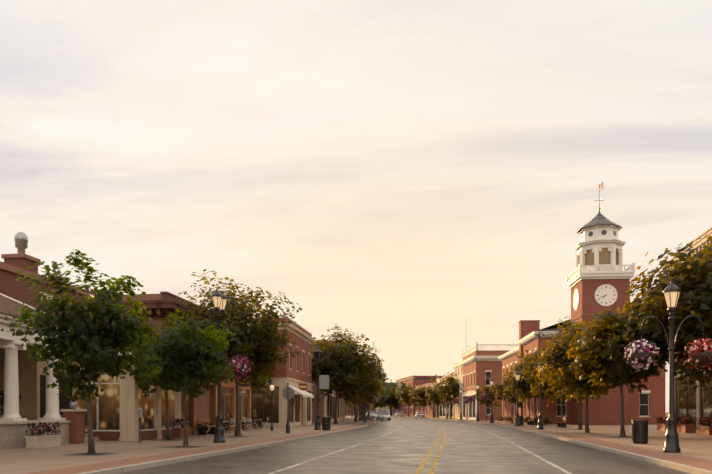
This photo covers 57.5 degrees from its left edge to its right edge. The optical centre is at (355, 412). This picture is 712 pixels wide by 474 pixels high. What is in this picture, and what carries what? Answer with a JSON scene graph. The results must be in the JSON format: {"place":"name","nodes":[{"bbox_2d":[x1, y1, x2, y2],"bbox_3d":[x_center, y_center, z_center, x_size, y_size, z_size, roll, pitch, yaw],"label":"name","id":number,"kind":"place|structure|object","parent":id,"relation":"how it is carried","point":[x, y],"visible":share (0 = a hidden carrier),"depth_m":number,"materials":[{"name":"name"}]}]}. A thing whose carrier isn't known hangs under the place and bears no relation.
{"place":"outdoors","nodes":[
{"label":"outdoors","id":0,"kind":"place"},
{"bbox_2d":[0,416,377,473],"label":"pavement","id":1,"kind":"structure","parent":0,"point":[128,456],"depth_m":21.40,"materials":[{"name":"concrete"}]},
{"bbox_2d":[24,422,61,448],"bbox_3d":[-11.439,0.821,23.795,0.630,0.945,1.470,0,0,9],"label":"planter","id":2,"kind":"object","parent":1,"relation":"on","point":[48,440],"visible":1,"depth_m":23.53,"materials":[{"name":"concrete"}]},
{"bbox_2d":[45,310,180,440],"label":"cream shop","id":3,"kind":"structure","parent":1,"relation":"on","point":[117,404],"depth_m":29.58,"materials":[{"name":"beige paint"}]},
{"bbox_2d":[137,407,142,442],"bbox_3d":[-9.226,0.544,27.704,0.200,1.500,0.200,0,0,9],"label":"parking meter","id":4,"kind":"object","parent":1,"relation":"on","point":[139,413],"visible":1,"depth_m":27.67,"materials":[{"name":"grey metal"}]},
{"bbox_2d":[171,418,188,437],"bbox_3d":[-8.796,0.800,32.468,0.622,0.987,0.975,0,0,9],"label":"planter","id":5,"kind":"object","parent":1,"relation":"on","point":[177,432],"visible":0.81,"depth_m":32.10,"materials":[{"name":"red brick"}]},
{"bbox_2d":[194,421,212,433],"bbox_3d":[-8.666,0.881,36.910,1.081,0.807,1.077,0,0,9],"label":"shrub","id":6,"kind":"object","parent":1,"relation":"on","point":[204,426],"visible":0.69,"depth_m":36.68,"materials":[{"name":"green plant"}]},
{"bbox_2d":[197,420,215,434],"bbox_3d":[-8.596,0.869,37.386,0.520,0.850,1.700,0,0,9],"label":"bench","id":7,"kind":"object","parent":1,"relation":"on","point":[204,430],"visible":0.75,"depth_m":36.81,"materials":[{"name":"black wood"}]},
{"bbox_2d":[223,422,232,432],"bbox_3d":[-8.186,0.904,40.289,1.101,0.798,1.086,0,0,9],"label":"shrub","id":8,"kind":"object","parent":1,"relation":"on","point":[225,426],"visible":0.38,"depth_m":40.21,"materials":[{"name":"green plant"}]},
{"bbox_2d":[211,289,252,442],"bbox_3d":[-5.207,-1.975,27.492,1.751,6.538,1.122,0,0,9],"label":"lamp","id":9,"kind":"object","parent":1,"relation":"on","point":[219,300],"visible":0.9,"depth_m":27.42,"materials":[{"name":"black metal"}]},
{"bbox_2d":[230,418,251,432],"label":"chairs","id":10,"kind":"object","parent":1,"relation":"on","point":[233,419],"visible":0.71,"depth_m":41.05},
{"bbox_2d":[240,420,250,430],"bbox_3d":[-7.643,0.898,44.175,1.105,0.775,1.086,0,0,9],"label":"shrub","id":11,"kind":"object","parent":1,"relation":"on","point":[242,425],"visible":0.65,"depth_m":44.04,"materials":[{"name":"green plant"}]},
{"bbox_2d":[251,419,264,428],"bbox_3d":[-7.229,0.889,47.560,1.064,0.816,1.046,0,0,-36],"label":"shrub","id":12,"kind":"object","parent":1,"relation":"on","point":[255,424],"visible":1,"depth_m":47.47,"materials":[{"name":"green plant"}]},
{"bbox_2d":[270,384,273,430],"bbox_3d":[-5.883,-0.356,45.417,0.340,3.300,0.323,0,0,9],"label":"globe lamp","id":13,"kind":"object","parent":1,"relation":"on","point":[271,387],"visible":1,"depth_m":45.38,"materials":[{"name":"black metal"}]},
{"bbox_2d":[282,382,293,432],"bbox_3d":[-4.144,-0.281,39.535,0.739,3.150,0.280,0,0,9],"label":"stop sign","id":14,"kind":"object","parent":1,"relation":"on","point":[287,392],"visible":1,"depth_m":39.52,"materials":[{"name":"grey metal"}]},
{"bbox_2d":[314,347,328,429],"bbox_3d":[-2.518,-1.752,47.462,1.134,6.092,0.567,0,0,9],"label":"lamp","id":15,"kind":"object","parent":1,"relation":"on","point":[322,381],"visible":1,"depth_m":47.42,"materials":[{"name":"black metal"}]},
{"bbox_2d":[322,417,330,429],"bbox_3d":[-2.126,0.809,46.427,0.660,0.970,0.660,0,0,9],"label":"trash bin","id":16,"kind":"object","parent":1,"relation":"on","point":[326,423],"visible":1,"depth_m":46.18,"materials":[{"name":"black metal"}]},
{"bbox_2d":[353,388,375,421],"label":"lamp","id":17,"kind":"object","parent":1,"relation":"on","point":[364,418],"visible":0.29,"depth_m":82.69,"materials":[{"name":"black metal"}]},
{"bbox_2d":[361,390,377,419],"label":"lamp","id":18,"kind":"object","parent":1,"relation":"on","point":[375,401],"visible":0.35,"depth_m":103.52,"materials":[{"name":"black metal"}]},
{"bbox_2d":[363,414,385,421],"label":"bike rack","id":19,"kind":"object","parent":1,"relation":"on","point":[374,417],"visible":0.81,"depth_m":83.74,"materials":[{"name":"grey metal"}]},
{"bbox_2d":[0,0,711,411],"label":"sky","id":20,"kind":"structure","parent":0,"point":[421,178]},
{"bbox_2d":[118,415,690,473],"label":"road","id":21,"kind":"structure","parent":0,"point":[468,449],"depth_m":20.77,"materials":[{"name":"grey asphalt"}]},
{"bbox_2d":[380,412,390,420],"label":"car","id":22,"kind":"object","parent":21,"relation":"on","point":[387,415],"visible":0.9,"depth_m":110.04,"materials":[{"name":"silver metal"}]},
{"bbox_2d":[394,411,402,416],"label":"silver car","id":23,"kind":"object","parent":21,"relation":"on","point":[398,413],"visible":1,"depth_m":184.20,"materials":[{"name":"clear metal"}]},
{"bbox_2d":[414,412,424,417],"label":"car","id":24,"kind":"object","parent":21,"relation":"on","point":[419,414],"visible":1,"depth_m":150.67,"materials":[{"name":"silver metal"}]},
{"bbox_2d":[269,417,571,473],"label":"road markings","id":25,"kind":"object","parent":21,"relation":"on","point":[419,470],"visible":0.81,"depth_m":20.71,"materials":[{"name":"yellow paint"}]},
{"bbox_2d":[291,427,640,461],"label":"manholes","id":26,"kind":"object","parent":21,"relation":"on","point":[419,436],"visible":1,"depth_m":19.01,"materials":[{"name":"metal"}]},
{"bbox_2d":[518,320,539,415],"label":"town hall pier","id":27,"kind":"structure","parent":0,"point":[527,327],"depth_m":77.53,"materials":[{"name":"red brick"}]},
{"bbox_2d":[528,416,534,424],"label":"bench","id":28,"kind":"object","parent":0,"point":[530,422],"visible":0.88,"depth_m":65.70,"materials":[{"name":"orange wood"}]},
{"bbox_2d":[353,415,711,473],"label":"pavement","id":29,"kind":"structure","parent":0,"point":[694,456],"depth_m":27.75,"materials":[{"name":"brick"}]},
{"bbox_2d":[65,429,711,455],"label":"tree grates","id":30,"kind":"object","parent":29,"relation":"on","point":[85,453],"visible":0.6,"depth_m":24.38,"materials":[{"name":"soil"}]},
{"bbox_2d":[1,249,162,453],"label":"tree","id":31,"kind":"object","parent":30,"relation":"on","point":[80,323],"visible":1,"depth_m":19.29,"materials":[{"name":"green plant"}]},
{"bbox_2d":[119,318,204,439],"bbox_3d":[-8.758,-1.520,30.206,3.998,5.640,4.694,0,0,9],"label":"tree","id":32,"kind":"object","parent":30,"relation":"on","point":[144,389],"visible":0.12,"depth_m":29.53,"materials":[{"name":"green plant"}]},
{"bbox_2d":[127,309,235,446],"bbox_3d":[-6.537,-1.343,24.359,3.979,5.286,4.250,0,0,9],"label":"tree","id":33,"kind":"object","parent":30,"relation":"on","point":[178,357],"visible":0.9,"depth_m":23.85,"materials":[{"name":"green plant"}]},
{"bbox_2d":[176,268,303,435],"bbox_3d":[-6.238,-3.116,34.372,6.288,8.844,6.795,0,0,-35],"label":"tree","id":34,"kind":"object","parent":30,"relation":"on","point":[258,341],"visible":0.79,"depth_m":33.69,"materials":[{"name":"green plant"}]},
{"bbox_2d":[251,329,277,393],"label":"tree","id":35,"kind":"object","parent":30,"relation":"on","point":[252,388],"depth_m":53.78,"materials":[{"name":"green plant"}]},
{"bbox_2d":[312,324,386,423],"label":"tree","id":36,"kind":"object","parent":30,"relation":"on","point":[339,361],"visible":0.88,"depth_m":69.41,"materials":[{"name":"green plant"}]},
{"bbox_2d":[338,351,388,421],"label":"tree","id":37,"kind":"object","parent":30,"relation":"on","point":[346,394],"visible":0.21,"depth_m":81.60,"materials":[{"name":"green plant"}]},
{"bbox_2d":[346,385,382,419],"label":"tree","id":38,"kind":"object","parent":30,"relation":"on","point":[367,401],"depth_m":107.56,"materials":[{"name":"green plant"}]},
{"bbox_2d":[343,366,386,420],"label":"tree","id":39,"kind":"object","parent":30,"relation":"on","point":[368,391],"visible":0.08,"depth_m":94.63,"materials":[{"name":"green plant"}]},
{"bbox_2d":[350,380,383,417],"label":"tree","id":40,"kind":"object","parent":30,"relation":"on","point":[352,401],"visible":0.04,"depth_m":120.72,"materials":[{"name":"green plant"}]},
{"bbox_2d":[370,402,384,410],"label":"tree","id":41,"kind":"object","parent":30,"relation":"on","point":[375,405],"visible":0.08,"depth_m":235.67,"materials":[{"name":"green plant"}]},
{"bbox_2d":[380,386,399,413],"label":"tree","id":42,"kind":"object","parent":30,"relation":"on","point":[390,398],"visible":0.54,"depth_m":208.55,"materials":[{"name":"green plant"}]},
{"bbox_2d":[395,384,416,416],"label":"tree","id":43,"kind":"object","parent":30,"relation":"on","point":[405,399],"visible":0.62,"depth_m":186.91,"materials":[{"name":"green plant"}]},
{"bbox_2d":[406,385,431,412],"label":"tree","id":44,"kind":"object","parent":30,"relation":"on","point":[420,392],"visible":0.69,"depth_m":165.38,"materials":[{"name":"green plant"}]},
{"bbox_2d":[424,385,444,417],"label":"tree","id":45,"kind":"object","parent":30,"relation":"on","point":[434,396],"visible":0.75,"depth_m":144.27,"materials":[{"name":"green plant"}]},
{"bbox_2d":[429,372,458,418],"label":"tree","id":46,"kind":"object","parent":30,"relation":"on","point":[450,389],"visible":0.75,"depth_m":126.77,"materials":[{"name":"green plant"}]},
{"bbox_2d":[474,384,500,420],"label":"tree","id":47,"kind":"object","parent":30,"relation":"on","point":[487,402],"visible":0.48,"depth_m":92.47,"materials":[{"name":"green plant"}]},
{"bbox_2d":[490,374,525,422],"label":"tree","id":48,"kind":"object","parent":30,"relation":"on","point":[500,388],"visible":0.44,"depth_m":74.50,"materials":[{"name":"green plant"}]},
{"bbox_2d":[502,349,558,424],"bbox_3d":[17.874,-2.438,65.155,5.983,7.478,6.339,0,0,-35],"label":"tree","id":49,"kind":"object","parent":30,"relation":"on","point":[524,387],"visible":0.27,"depth_m":64.70,"materials":[{"name":"green plant"}]},
{"bbox_2d":[516,331,576,421],"bbox_3d":[17.976,-2.930,56.746,7.360,8.458,6.693,0,0,25],"label":"tree","id":50,"kind":"object","parent":30,"relation":"on","point":[546,388],"visible":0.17,"depth_m":56.68,"materials":[{"name":"green plant"}]},
{"bbox_2d":[528,320,609,429],"bbox_3d":[17.038,-2.727,48.133,7.646,8.062,7.137,0,0,30],"label":"tree","id":51,"kind":"object","parent":30,"relation":"on","point":[575,397],"visible":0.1,"depth_m":48.09,"materials":[{"name":"green plant"}]},
{"bbox_2d":[531,316,619,432],"bbox_3d":[14.103,-2.380,40.329,6.281,7.356,5.929,0,0,9],"label":"tree","id":52,"kind":"object","parent":30,"relation":"on","point":[558,354],"visible":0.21,"depth_m":39.98,"materials":[{"name":"green plant"}]},
{"bbox_2d":[566,307,691,436],"bbox_3d":[13.813,-2.021,33.424,5.772,6.653,5.929,0,0,9],"label":"tree","id":53,"kind":"object","parent":30,"relation":"on","point":[619,372],"visible":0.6,"depth_m":32.93,"materials":[{"name":"green plant"}]},
{"bbox_2d":[617,234,711,391],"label":"tree","id":54,"kind":"object","parent":30,"relation":"on","point":[693,282],"visible":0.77,"depth_m":29.25,"materials":[{"name":"green plant"}]},
{"bbox_2d":[427,399,436,417],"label":"lamp","id":55,"kind":"object","parent":29,"relation":"on","point":[433,408],"visible":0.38,"depth_m":146.12,"materials":[{"name":"black metal"}]},
{"bbox_2d":[440,394,452,418],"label":"lamp","id":56,"kind":"object","parent":29,"relation":"on","point":[443,402],"visible":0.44,"depth_m":127.57,"materials":[{"name":"black metal"}]},
{"bbox_2d":[452,389,467,419],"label":"lamp","id":57,"kind":"object","parent":29,"relation":"on","point":[455,400],"visible":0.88,"depth_m":110.20,"materials":[{"name":"black metal"}]},
{"bbox_2d":[467,383,485,420],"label":"lamp","id":58,"kind":"object","parent":29,"relation":"on","point":[471,398],"visible":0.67,"depth_m":91.90,"materials":[{"name":"black metal"}]},
{"bbox_2d":[479,378,501,422],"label":"lamp","id":59,"kind":"object","parent":29,"relation":"on","point":[484,396],"visible":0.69,"depth_m":78.70,"materials":[{"name":"black metal"}]},
{"bbox_2d":[503,416,512,421],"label":"shrub","id":60,"kind":"object","parent":29,"relation":"on","point":[508,418],"visible":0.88,"depth_m":82.45,"materials":[{"name":"green plant"}]},
{"bbox_2d":[515,371,520,425],"bbox_3d":[15.039,-1.302,60.399,0.567,5.192,0.567,0,0,9],"label":"lamp","id":61,"kind":"object","parent":29,"relation":"on","point":[517,377],"visible":1,"depth_m":60.30,"materials":[{"name":"black metal"}]},
{"bbox_2d":[519,416,523,425],"bbox_3d":[15.704,0.809,62.066,0.660,0.970,0.660,0,0,9],"label":"trash bin","id":62,"kind":"object","parent":29,"relation":"on","point":[521,418],"visible":0.52,"depth_m":61.82,"materials":[{"name":"black metal"}]},
{"bbox_2d":[524,416,530,423],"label":"shrub","id":63,"kind":"object","parent":29,"relation":"on","point":[526,418],"visible":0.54,"depth_m":70.21,"materials":[{"name":"green plant"}]},
{"bbox_2d":[531,416,544,424],"bbox_3d":[18.040,0.836,64.393,1.368,0.897,1.389,0,0,9],"label":"shrub","id":64,"kind":"object","parent":29,"relation":"on","point":[535,420],"visible":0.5,"depth_m":64.16,"materials":[{"name":"green plant"}]},
{"bbox_2d":[537,360,543,429],"bbox_3d":[13.708,-1.302,48.213,0.567,5.192,0.567,0,0,9],"label":"lamp","id":65,"kind":"object","parent":29,"relation":"on","point":[540,425],"visible":0.75,"depth_m":48.13,"materials":[{"name":"black metal"}]},
{"bbox_2d":[543,416,553,425],"bbox_3d":[17.660,0.835,60.322,1.380,0.892,1.351,0,0,9],"label":"shrub","id":66,"kind":"object","parent":29,"relation":"on","point":[546,422],"visible":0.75,"depth_m":60.05,"materials":[{"name":"green plant"}]},
{"bbox_2d":[631,420,647,443],"bbox_3d":[11.652,0.809,26.637,0.660,0.970,0.660,0,0,9],"label":"trash bin","id":67,"kind":"object","parent":29,"relation":"on","point":[639,431],"visible":1,"depth_m":26.38,"materials":[{"name":"black metal"}]},
{"bbox_2d":[656,417,667,430],"bbox_3d":[21.213,0.796,44.523,0.742,0.996,1.890,0,0,9],"label":"planter","id":68,"kind":"object","parent":29,"relation":"on","point":[661,426],"visible":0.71,"depth_m":44.46,"materials":[{"name":"ceramic"}]},
{"bbox_2d":[624,279,711,452],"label":"lamp","id":69,"kind":"object","parent":29,"relation":"on","point":[641,357],"visible":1,"depth_m":20.78,"materials":[{"name":"black metal"}]},
{"bbox_2d":[676,417,695,432],"bbox_3d":[20.764,0.795,40.968,0.729,0.997,1.882,0,0,9],"label":"planter","id":70,"kind":"object","parent":29,"relation":"on","point":[683,427],"visible":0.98,"depth_m":40.41,"materials":[{"name":"ceramic"}]},
{"bbox_2d":[696,418,711,434],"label":"planter","id":71,"kind":"object","parent":29,"relation":"on","point":[704,429],"visible":1,"depth_m":37.26,"materials":[{"name":"ceramic"}]},
{"bbox_2d":[557,417,566,427],"bbox_3d":[17.533,0.869,55.240,0.520,0.850,1.700,0,0,9],"label":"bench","id":72,"kind":"object","parent":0,"point":[561,424],"visible":1,"depth_m":54.49,"materials":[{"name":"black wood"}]},
{"label":"ground","id":73,"kind":"structure","parent":0,"visible":0},
{"bbox_2d":[0,232,96,449],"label":"portico house","id":74,"kind":"structure","parent":73,"relation":"on","point":[14,293],"depth_m":25.86,"materials":[{"name":"brick"}]},
{"bbox_2d":[0,390,21,414],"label":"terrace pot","id":75,"kind":"object","parent":74,"relation":"on","point":[2,400],"visible":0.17,"depth_m":23.80,"materials":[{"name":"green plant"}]},
{"bbox_2d":[0,346,98,441],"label":"building","id":76,"kind":"structure","parent":73,"relation":"on","point":[32,385],"depth_m":27.11,"materials":[{"name":"concrete"}]},
{"bbox_2d":[77,291,251,434],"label":"building","id":77,"kind":"structure","parent":73,"relation":"on","point":[202,406],"depth_m":37.81,"materials":[{"name":"brown brick"}]},
{"bbox_2d":[247,316,315,427],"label":"building","id":78,"kind":"structure","parent":73,"relation":"on","point":[294,371],"depth_m":56.33,"materials":[{"name":"red brick"}]},
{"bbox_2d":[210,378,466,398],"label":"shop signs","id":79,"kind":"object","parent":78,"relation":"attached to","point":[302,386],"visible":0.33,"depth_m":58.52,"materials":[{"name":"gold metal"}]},
{"bbox_2d":[312,354,339,422],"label":"building","id":80,"kind":"structure","parent":73,"relation":"on","point":[327,408],"depth_m":79.60,"materials":[{"name":"brown brick"}]},
{"bbox_2d":[312,340,344,419],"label":"building","id":81,"kind":"structure","parent":73,"relation":"on","point":[342,409],"depth_m":108.21,"materials":[{"name":"brown brick"}]},
{"bbox_2d":[346,407,352,414],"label":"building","id":82,"kind":"structure","parent":73,"relation":"on","point":[350,410],"depth_m":296.88,"materials":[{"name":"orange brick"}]},
{"bbox_2d":[353,384,381,414],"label":"building","id":83,"kind":"structure","parent":73,"relation":"on","point":[368,407],"depth_m":263.89,"materials":[{"name":"brown brick"}]},
{"bbox_2d":[376,406,395,415],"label":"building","id":84,"kind":"structure","parent":73,"relation":"on","point":[385,409],"depth_m":231.36,"materials":[{"name":"beige glass"}]},
{"bbox_2d":[376,379,405,415],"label":"trees","id":85,"kind":"object","parent":73,"relation":"on","point":[401,386],"visible":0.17,"depth_m":212.99,"materials":[{"name":"green plant"}]},
{"bbox_2d":[395,375,442,416],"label":"building","id":86,"kind":"structure","parent":73,"relation":"on","point":[413,380],"depth_m":192.00,"materials":[{"name":"red brick"}]},
{"bbox_2d":[414,382,435,416],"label":"building","id":87,"kind":"structure","parent":73,"relation":"on","point":[428,411],"depth_m":166.79,"materials":[{"name":"orange brick"}]},
{"bbox_2d":[435,373,454,417],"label":"building","id":88,"kind":"structure","parent":73,"relation":"on","point":[442,410],"depth_m":144.49,"materials":[{"name":"beige paint"}]},
{"bbox_2d":[453,360,462,418],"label":"building","id":89,"kind":"structure","parent":73,"relation":"on","point":[457,367],"depth_m":124.91,"materials":[{"name":"beige brick"}]},
{"bbox_2d":[459,341,518,419],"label":"building","id":90,"kind":"structure","parent":73,"relation":"on","point":[483,367],"depth_m":105.85,"materials":[{"name":"red brick"}]},
{"bbox_2d":[498,347,518,421],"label":"town hall wing","id":91,"kind":"structure","parent":73,"relation":"on","point":[508,358],"depth_m":88.20,"materials":[{"name":"red brick"}]},
{"bbox_2d":[518,319,664,424],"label":"town hall","id":92,"kind":"structure","parent":73,"relation":"on","point":[648,405],"depth_m":67.94,"materials":[{"name":"red brick"}]},
{"bbox_2d":[566,182,634,424],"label":"clock tower","id":93,"kind":"structure","parent":73,"relation":"on","point":[598,281],"depth_m":64.41,"materials":[{"name":"red brick"}]},
{"bbox_2d":[663,227,711,431],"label":"building","id":94,"kind":"structure","parent":73,"relation":"on","point":[694,403],"depth_m":42.86,"materials":[{"name":"brown"}]}
]}

